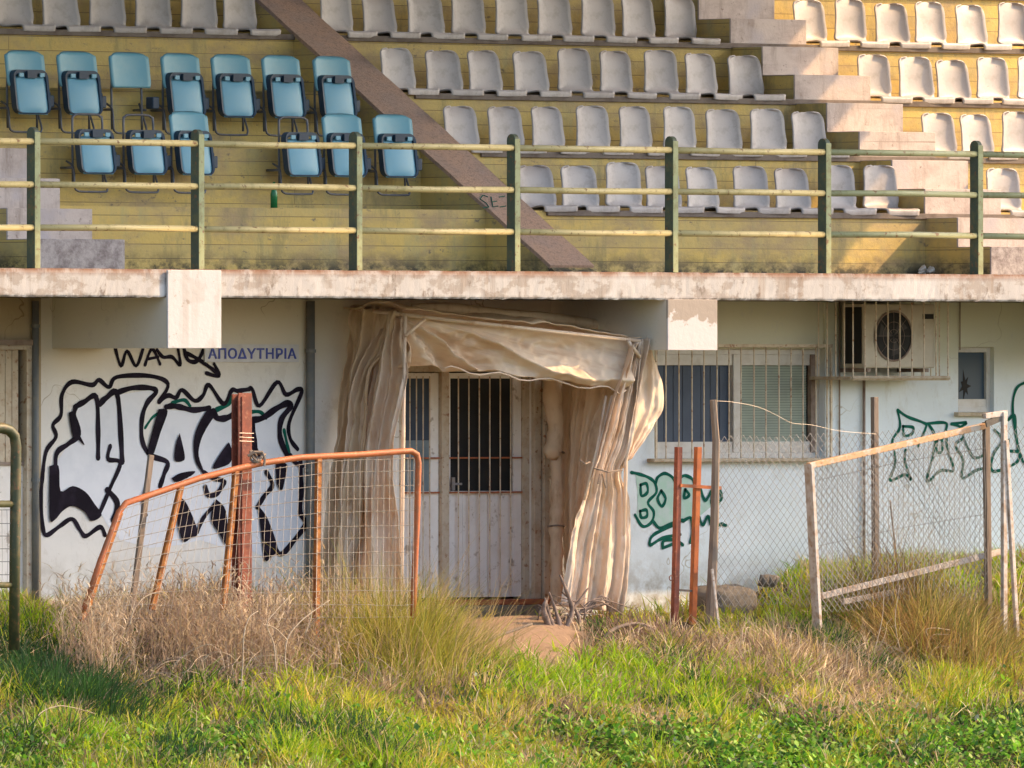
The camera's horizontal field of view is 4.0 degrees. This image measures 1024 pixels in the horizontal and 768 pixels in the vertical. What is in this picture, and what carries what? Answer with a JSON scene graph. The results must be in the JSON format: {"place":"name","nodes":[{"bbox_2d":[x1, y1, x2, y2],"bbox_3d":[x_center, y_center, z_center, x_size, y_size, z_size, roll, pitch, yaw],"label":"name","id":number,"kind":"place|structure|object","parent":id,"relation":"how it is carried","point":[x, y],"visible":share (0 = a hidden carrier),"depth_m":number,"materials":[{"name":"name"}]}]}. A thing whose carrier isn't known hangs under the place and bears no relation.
{"place":"outdoors","nodes":[
{"label":"outdoors","id":0,"kind":"place"},
{"bbox_2d":[0,566,1023,767],"bbox_3d":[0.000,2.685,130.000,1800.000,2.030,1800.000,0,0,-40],"label":"ground","id":1,"kind":"structure","parent":0,"point":[560,632],"depth_m":129.52,"materials":[{"name":"soil"}]},
{"bbox_2d":[0,423,20,649],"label":"tube gate","id":2,"kind":"structure","parent":1,"relation":"on","point":[14,502],"depth_m":124.94,"materials":[{"name":"metal"}]},
{"bbox_2d":[0,577,142,686],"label":"grass tuft","id":3,"kind":"object","parent":1,"relation":"on","point":[38,612],"visible":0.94,"depth_m":126.12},
{"bbox_2d":[0,621,233,742],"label":"grass tuft","id":4,"kind":"object","parent":1,"relation":"on","point":[61,673],"visible":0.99,"depth_m":124.47,"materials":[{"name":"plant"}]},
{"bbox_2d":[36,530,362,682],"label":"seed heads","id":5,"kind":"object","parent":1,"relation":"on","point":[228,621],"visible":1,"depth_m":126.37,"materials":[{"name":"plant"}]},
{"bbox_2d":[3,603,466,693],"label":"dry weeds","id":6,"kind":"object","parent":1,"relation":"on","point":[221,656],"visible":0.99,"depth_m":126.22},
{"bbox_2d":[232,393,253,648],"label":"steel beam post","id":7,"kind":"object","parent":1,"relation":"on","point":[242,437],"visible":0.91,"depth_m":127.12,"materials":[{"name":"metal"}]},
{"bbox_2d":[79,448,421,639],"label":"wire panel fence","id":8,"kind":"object","parent":1,"relation":"on","point":[178,487],"visible":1,"depth_m":126.99,"materials":[{"name":"orange metal"}]},
{"bbox_2d":[263,586,329,671],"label":"dry stalk","id":9,"kind":"object","parent":1,"relation":"on","point":[290,632],"visible":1,"depth_m":126.39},
{"bbox_2d":[204,522,584,702],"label":"grass tuft","id":10,"kind":"object","parent":1,"relation":"on","point":[426,621],"visible":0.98,"depth_m":127.84,"materials":[{"name":"plant"}]},
{"bbox_2d":[363,515,544,667],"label":"grass tuft","id":11,"kind":"object","parent":1,"relation":"on","point":[474,627],"visible":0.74,"depth_m":129.10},
{"bbox_2d":[0,664,1023,767],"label":"ground cover","id":12,"kind":"object","parent":1,"relation":"on","point":[1012,730],"visible":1,"depth_m":127.19,"materials":[{"name":"green plant"}]},
{"bbox_2d":[0,0,1023,617],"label":"grandstand","id":13,"kind":"object","parent":1,"relation":"on","point":[110,380],"visible":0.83,"depth_m":132.37,"materials":[{"name":"paint"}]},
{"bbox_2d":[0,340,32,601],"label":"side door","id":14,"kind":"structure","parent":13,"relation":"in","point":[9,349],"depth_m":128.44,"materials":[{"name":"metal"}]},
{"bbox_2d":[0,50,53,132],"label":"tip up chair","id":15,"kind":"object","parent":13,"relation":"attached to","point":[27,80],"visible":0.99,"depth_m":131.19,"materials":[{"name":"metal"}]},
{"bbox_2d":[0,0,55,31],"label":"stadium seat","id":16,"kind":"object","parent":13,"relation":"on","point":[16,13],"visible":1,"depth_m":133.04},
{"bbox_2d":[42,0,100,31],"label":"stadium seat","id":17,"kind":"object","parent":13,"relation":"on","point":[62,14],"visible":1,"depth_m":133.40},
{"bbox_2d":[51,51,105,133],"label":"tip up chair","id":18,"kind":"object","parent":13,"relation":"attached to","point":[79,81],"visible":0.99,"depth_m":131.57,"materials":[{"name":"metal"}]},
{"bbox_2d":[60,113,119,192],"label":"tip up chair","id":19,"kind":"object","parent":13,"relation":"attached to","point":[103,160],"visible":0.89,"depth_m":130.49,"materials":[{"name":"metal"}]},
{"bbox_2d":[89,0,146,32],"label":"stadium seat","id":20,"kind":"object","parent":13,"relation":"on","point":[107,14],"visible":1,"depth_m":133.73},
{"bbox_2d":[103,52,158,134],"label":"tip up chair","id":21,"kind":"object","parent":13,"relation":"attached to","point":[129,69],"visible":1,"depth_m":132.08,"materials":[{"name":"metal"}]},
{"bbox_2d":[116,114,170,193],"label":"tip up chair","id":22,"kind":"object","parent":13,"relation":"attached to","point":[154,161],"visible":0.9,"depth_m":130.86,"materials":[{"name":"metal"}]},
{"bbox_2d":[135,0,192,33],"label":"stadium seat","id":23,"kind":"object","parent":13,"relation":"on","point":[153,15],"visible":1,"depth_m":134.08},
{"bbox_2d":[150,53,208,134],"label":"tip up chair","id":24,"kind":"object","parent":13,"relation":"attached to","point":[182,82],"visible":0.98,"depth_m":132.34,"materials":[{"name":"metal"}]},
{"bbox_2d":[168,111,217,193],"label":"tip up chair","id":25,"kind":"object","parent":13,"relation":"attached to","point":[183,125],"visible":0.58,"depth_m":131.25,"materials":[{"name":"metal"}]},
{"bbox_2d":[180,0,237,34],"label":"stadium seat","id":26,"kind":"object","parent":13,"relation":"on","point":[198,14],"visible":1,"depth_m":134.43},
{"bbox_2d":[206,54,259,135],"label":"tip up chair","id":27,"kind":"object","parent":13,"relation":"attached to","point":[233,85],"visible":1,"depth_m":132.73,"materials":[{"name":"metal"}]},
{"bbox_2d":[204,344,298,361],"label":"wall sign","id":28,"kind":"object","parent":13,"relation":"attached to","point":[257,353],"visible":1,"depth_m":130.10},
{"bbox_2d":[223,0,280,35],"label":"stadium seat","id":29,"kind":"object","parent":13,"relation":"on","point":[240,15],"visible":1,"depth_m":134.74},
{"bbox_2d":[257,55,308,136],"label":"tip up chair","id":30,"kind":"object","parent":13,"relation":"attached to","point":[283,84],"visible":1,"depth_m":133.10,"materials":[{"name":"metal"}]},
{"bbox_2d":[266,116,324,194],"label":"tip up chair","id":31,"kind":"object","parent":13,"relation":"attached to","point":[308,163],"visible":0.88,"depth_m":132.01,"materials":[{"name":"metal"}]},
{"bbox_2d":[306,56,359,136],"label":"tip up chair","id":32,"kind":"object","parent":13,"relation":"attached to","point":[334,84],"visible":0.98,"depth_m":133.49,"materials":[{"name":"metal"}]},
{"bbox_2d":[321,113,370,195],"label":"tip up chair","id":33,"kind":"object","parent":13,"relation":"attached to","point":[338,127],"visible":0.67,"depth_m":132.36,"materials":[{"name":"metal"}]},
{"bbox_2d":[320,0,377,37],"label":"stadium seat","id":34,"kind":"object","parent":13,"relation":"on","point":[336,16],"visible":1,"depth_m":135.50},
{"bbox_2d":[361,0,420,38],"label":"stadium seat","id":35,"kind":"object","parent":13,"relation":"on","point":[379,17],"visible":1,"depth_m":135.84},
{"bbox_2d":[368,114,421,195],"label":"tip up chair","id":36,"kind":"object","parent":13,"relation":"attached to","point":[396,163],"visible":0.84,"depth_m":132.76,"materials":[{"name":"plastic"}]},
{"bbox_2d":[380,48,439,94],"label":"stadium seat","id":37,"kind":"object","parent":13,"relation":"on","point":[397,67],"visible":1,"depth_m":134.81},
{"bbox_2d":[407,0,464,38],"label":"stadium seat","id":38,"kind":"object","parent":13,"relation":"on","point":[425,18],"visible":1,"depth_m":136.21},
{"bbox_2d":[425,50,483,95],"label":"stadium seat","id":39,"kind":"object","parent":13,"relation":"on","point":[443,72],"visible":1,"depth_m":135.16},
{"bbox_2d":[399,365,528,599],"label":"door","id":40,"kind":"structure","parent":13,"relation":"in","point":[469,432],"depth_m":131.84,"materials":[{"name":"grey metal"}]},
{"bbox_2d":[443,106,502,152],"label":"stadium seat","id":41,"kind":"object","parent":13,"relation":"on","point":[460,125],"visible":0.66,"depth_m":134.12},
{"bbox_2d":[451,0,507,40],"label":"stadium seat","id":42,"kind":"object","parent":13,"relation":"on","point":[468,17],"visible":1,"depth_m":136.52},
{"bbox_2d":[320,301,663,612],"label":"canvas shelter","id":43,"kind":"object","parent":13,"relation":"hanging from","point":[603,396],"visible":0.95,"depth_m":130.80,"materials":[{"name":"beige fabric"}]},
{"bbox_2d":[467,50,526,96],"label":"stadium seat","id":44,"kind":"object","parent":13,"relation":"on","point":[484,70],"visible":1,"depth_m":135.48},
{"bbox_2d":[0,127,1023,273],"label":"railing","id":45,"kind":"object","parent":13,"relation":"on","point":[197,143],"visible":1,"depth_m":130.09,"materials":[{"name":"metal"}]},
{"bbox_2d":[487,106,546,153],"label":"stadium seat","id":46,"kind":"object","parent":13,"relation":"on","point":[504,122],"visible":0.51,"depth_m":134.44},
{"bbox_2d":[495,0,551,41],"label":"stadium seat","id":47,"kind":"object","parent":13,"relation":"on","point":[511,19],"visible":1,"depth_m":136.85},
{"bbox_2d":[512,51,571,96],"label":"stadium seat","id":48,"kind":"object","parent":13,"relation":"on","point":[530,73],"visible":1,"depth_m":135.84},
{"bbox_2d":[520,165,577,211],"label":"stadium seat","id":49,"kind":"object","parent":13,"relation":"on","point":[537,176],"visible":0.91,"depth_m":133.47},
{"bbox_2d":[531,106,589,154],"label":"stadium seat","id":50,"kind":"object","parent":13,"relation":"on","point":[547,125],"visible":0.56,"depth_m":134.77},
{"bbox_2d":[537,0,593,41],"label":"stadium seat","id":51,"kind":"object","parent":13,"relation":"on","point":[554,19],"visible":1,"depth_m":137.21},
{"bbox_2d":[557,48,614,97],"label":"stadium seat","id":52,"kind":"object","parent":13,"relation":"on","point":[574,71],"visible":1,"depth_m":136.15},
{"bbox_2d":[560,165,619,211],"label":"stadium seat","id":53,"kind":"object","parent":13,"relation":"on","point":[582,176],"visible":0.94,"depth_m":133.80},
{"bbox_2d":[576,105,633,154],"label":"stadium seat","id":54,"kind":"object","parent":13,"relation":"on","point":[592,123],"visible":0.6,"depth_m":135.11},
{"bbox_2d":[580,0,636,42],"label":"stadium seat","id":55,"kind":"object","parent":13,"relation":"on","point":[597,19],"visible":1,"depth_m":137.54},
{"bbox_2d":[599,50,656,98],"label":"stadium seat","id":56,"kind":"object","parent":13,"relation":"on","point":[615,73],"visible":1,"depth_m":136.49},
{"bbox_2d":[605,162,662,212],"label":"stadium seat","id":57,"kind":"object","parent":13,"relation":"on","point":[623,175],"visible":0.94,"depth_m":134.10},
{"bbox_2d":[618,106,664,155],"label":"stadium seat","id":58,"kind":"object","parent":13,"relation":"on","point":[635,126],"visible":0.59,"depth_m":135.45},
{"bbox_2d":[621,0,678,43],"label":"stadium seat","id":59,"kind":"object","parent":13,"relation":"on","point":[638,22],"visible":1,"depth_m":137.87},
{"bbox_2d":[643,50,700,99],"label":"stadium seat","id":60,"kind":"object","parent":13,"relation":"on","point":[660,73],"visible":1,"depth_m":136.84,"materials":[{"name":"plastic"}]},
{"bbox_2d":[645,166,704,212],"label":"stadium seat","id":61,"kind":"object","parent":13,"relation":"on","point":[655,177],"visible":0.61,"depth_m":134.39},
{"bbox_2d":[663,106,719,156],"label":"stadium seat","id":62,"kind":"object","parent":13,"relation":"on","point":[679,124],"visible":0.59,"depth_m":135.80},
{"bbox_2d":[664,0,720,44],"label":"stadium seat","id":63,"kind":"object","parent":13,"relation":"on","point":[680,21],"visible":1,"depth_m":138.21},
{"bbox_2d":[684,53,742,100],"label":"stadium seat","id":64,"kind":"object","parent":13,"relation":"on","point":[700,73],"visible":1,"depth_m":137.18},
{"bbox_2d":[685,167,744,213],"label":"stadium seat","id":65,"kind":"object","parent":13,"relation":"on","point":[701,178],"visible":0.98,"depth_m":134.75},
{"bbox_2d":[705,109,762,156],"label":"stadium seat","id":66,"kind":"object","parent":13,"relation":"on","point":[723,129],"visible":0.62,"depth_m":136.15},
{"bbox_2d":[647,344,832,462],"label":"window","id":67,"kind":"structure","parent":13,"relation":"in","point":[776,381],"depth_m":133.88,"materials":[{"name":"white metal"}]},
{"bbox_2d":[727,55,785,100],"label":"stadium seat","id":68,"kind":"object","parent":13,"relation":"on","point":[745,76],"visible":1,"depth_m":137.54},
{"bbox_2d":[732,166,790,213],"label":"stadium seat","id":69,"kind":"object","parent":13,"relation":"on","point":[749,177],"visible":0.98,"depth_m":135.12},
{"bbox_2d":[750,109,806,157],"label":"stadium seat","id":70,"kind":"object","parent":13,"relation":"on","point":[767,128],"visible":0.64,"depth_m":136.49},
{"bbox_2d":[774,168,833,214],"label":"stadium seat","id":71,"kind":"object","parent":13,"relation":"on","point":[791,179],"visible":0.84,"depth_m":135.47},
{"bbox_2d":[791,111,849,157],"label":"stadium seat","id":72,"kind":"object","parent":13,"relation":"on","point":[808,129],"visible":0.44,"depth_m":136.83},
{"bbox_2d":[792,0,849,46],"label":"stadium seat","id":73,"kind":"object","parent":13,"relation":"on","point":[811,13],"visible":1,"depth_m":139.30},
{"bbox_2d":[831,165,876,214],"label":"stadium seat","id":74,"kind":"object","parent":13,"relation":"on","point":[842,177],"visible":0.68,"depth_m":135.83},
{"bbox_2d":[834,0,889,47],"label":"stadium seat","id":75,"kind":"object","parent":13,"relation":"on","point":[850,21],"visible":1,"depth_m":139.59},
{"bbox_2d":[809,302,949,379],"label":"security cage","id":76,"kind":"object","parent":13,"relation":"attached to","point":[899,377],"visible":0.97,"depth_m":134.29,"materials":[{"name":"metal"}]},
{"bbox_2d":[857,54,912,102],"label":"stadium seat","id":77,"kind":"object","parent":13,"relation":"on","point":[875,68],"visible":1,"depth_m":138.58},
{"bbox_2d":[840,304,933,371],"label":"air conditioner","id":78,"kind":"object","parent":13,"relation":"attached to","point":[893,337],"visible":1,"depth_m":134.46,"materials":[{"name":"metal"}]},
{"bbox_2d":[862,165,919,215],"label":"stadium seat","id":79,"kind":"object","parent":13,"relation":"on","point":[879,177],"visible":0.99,"depth_m":136.13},
{"bbox_2d":[874,3,930,48],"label":"stadium seat","id":80,"kind":"object","parent":13,"relation":"on","point":[891,24],"visible":1,"depth_m":139.96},
{"bbox_2d":[898,56,954,103],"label":"stadium seat","id":81,"kind":"object","parent":13,"relation":"on","point":[916,82],"visible":1,"depth_m":138.91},
{"bbox_2d":[914,1,969,49],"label":"stadium seat","id":82,"kind":"object","parent":13,"relation":"on","point":[930,25],"visible":1,"depth_m":140.25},
{"bbox_2d":[921,113,969,159],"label":"stadium seat","id":83,"kind":"object","parent":13,"relation":"on","point":[941,126],"visible":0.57,"depth_m":137.91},
{"bbox_2d":[935,60,993,103],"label":"stadium seat","id":84,"kind":"object","parent":13,"relation":"on","point":[952,76],"visible":1,"depth_m":139.24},
{"bbox_2d":[954,347,989,415],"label":"small window","id":85,"kind":"structure","parent":13,"relation":"in","point":[973,362],"depth_m":135.75,"materials":[{"name":"glass"}]},
{"bbox_2d":[955,5,1011,49],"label":"stadium seat","id":86,"kind":"object","parent":13,"relation":"on","point":[971,29],"visible":1,"depth_m":140.61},
{"bbox_2d":[959,114,1017,159],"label":"stadium seat","id":87,"kind":"object","parent":13,"relation":"on","point":[975,127],"visible":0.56,"depth_m":138.21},
{"bbox_2d":[976,57,1023,104],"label":"stadium seat","id":88,"kind":"object","parent":13,"relation":"on","point":[992,78],"visible":1,"depth_m":139.54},
{"bbox_2d":[986,168,1023,216],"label":"stadium seat","id":89,"kind":"object","parent":13,"relation":"on","point":[1005,179],"visible":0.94,"depth_m":137.17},
{"bbox_2d":[997,2,1023,45],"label":"stadium seat","id":90,"kind":"object","parent":13,"relation":"on","point":[1011,23],"visible":1,"depth_m":140.94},
{"bbox_2d":[1001,111,1023,151],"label":"stadium seat","id":91,"kind":"object","parent":13,"relation":"on","point":[1012,131],"visible":0.85,"depth_m":138.48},
{"bbox_2d":[1017,56,1023,98],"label":"stadium seat","id":92,"kind":"object","parent":13,"relation":"on","point":[1020,85],"visible":1,"depth_m":139.74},
{"bbox_2d":[0,543,1023,767],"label":"grass","id":93,"kind":"structure","parent":1,"relation":"on","point":[299,707],"depth_m":127.01,"materials":[{"name":"plant"}]},
{"bbox_2d":[127,455,153,638],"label":"wooden stake","id":94,"kind":"object","parent":93,"relation":"on","point":[148,476],"visible":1,"depth_m":126.50,"materials":[{"name":"grey wood"}]},
{"bbox_2d":[758,574,778,587],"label":"broken stone","id":95,"kind":"object","parent":93,"relation":"on","point":[769,580],"visible":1,"depth_m":132.83,"materials":[{"name":"stone"}]},
{"bbox_2d":[0,542,1023,767],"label":"dry grass","id":96,"kind":"structure","parent":1,"relation":"on","point":[775,670],"depth_m":128.80,"materials":[{"name":"plant"}]},
{"bbox_2d":[541,575,588,626],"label":"dead plant","id":97,"kind":"object","parent":1,"relation":"on","point":[546,615],"visible":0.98,"depth_m":130.38,"materials":[{"name":"plant"}]},
{"bbox_2d":[537,595,631,621],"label":"dead branch","id":98,"kind":"object","parent":1,"relation":"on","point":[582,611],"visible":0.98,"depth_m":130.78,"materials":[{"name":"brown wood"}]},
{"bbox_2d":[533,604,796,683],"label":"grass tuft","id":99,"kind":"object","parent":1,"relation":"on","point":[645,634],"visible":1,"depth_m":130.49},
{"bbox_2d":[669,447,721,624],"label":"metal posts","id":100,"kind":"object","parent":1,"relation":"on","point":[697,486],"visible":1,"depth_m":131.49,"materials":[{"name":"brown metal"}]},
{"bbox_2d":[705,400,719,624],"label":"wooden post","id":101,"kind":"object","parent":1,"relation":"on","point":[713,544],"visible":1,"depth_m":131.50,"materials":[{"name":"grey wood"}]},
{"bbox_2d":[711,569,719,627],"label":"wooden lath","id":102,"kind":"object","parent":1,"relation":"on","point":[714,595],"visible":1,"depth_m":131.40,"materials":[{"name":"white wood"}]},
{"bbox_2d":[697,584,756,615],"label":"concrete block","id":103,"kind":"object","parent":1,"relation":"on","point":[701,593],"depth_m":132.35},
{"bbox_2d":[635,626,842,666],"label":"dry weeds","id":104,"kind":"object","parent":1,"relation":"on","point":[714,644],"visible":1,"depth_m":130.44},
{"bbox_2d":[656,601,917,691],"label":"grass tuft","id":105,"kind":"object","parent":1,"relation":"on","point":[785,633],"visible":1,"depth_m":130.94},
{"bbox_2d":[736,602,935,704],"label":"grass tuft","id":106,"kind":"object","parent":1,"relation":"on","point":[826,633],"visible":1,"depth_m":131.31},
{"bbox_2d":[727,617,1021,670],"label":"dry weeds","id":107,"kind":"object","parent":1,"relation":"on","point":[855,645],"visible":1,"depth_m":131.24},
{"bbox_2d":[871,397,879,587],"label":"fence post","id":108,"kind":"object","parent":1,"relation":"on","point":[874,417],"visible":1,"depth_m":132.89,"materials":[{"name":"grey wood"}]},
{"bbox_2d":[717,401,1023,606],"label":"chain link fence","id":109,"kind":"object","parent":108,"relation":"attached to","point":[845,507],"visible":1,"depth_m":132.51,"materials":[{"name":"grey metal"}]},
{"bbox_2d":[759,505,1023,693],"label":"grass tuft","id":110,"kind":"object","parent":1,"relation":"on","point":[947,622],"visible":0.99,"depth_m":131.95,"materials":[{"name":"plant"}]},
{"bbox_2d":[804,422,1000,636],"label":"wire gate","id":111,"kind":"structure","parent":1,"relation":"on","point":[987,555],"depth_m":132.20,"materials":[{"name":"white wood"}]},
{"bbox_2d":[859,557,1023,688],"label":"grass tuft","id":112,"kind":"object","parent":1,"relation":"on","point":[1013,659],"visible":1,"depth_m":131.94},
{"bbox_2d":[982,410,1018,638],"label":"white support","id":113,"kind":"object","parent":1,"relation":"on","point":[995,417],"visible":0.94,"depth_m":132.84,"materials":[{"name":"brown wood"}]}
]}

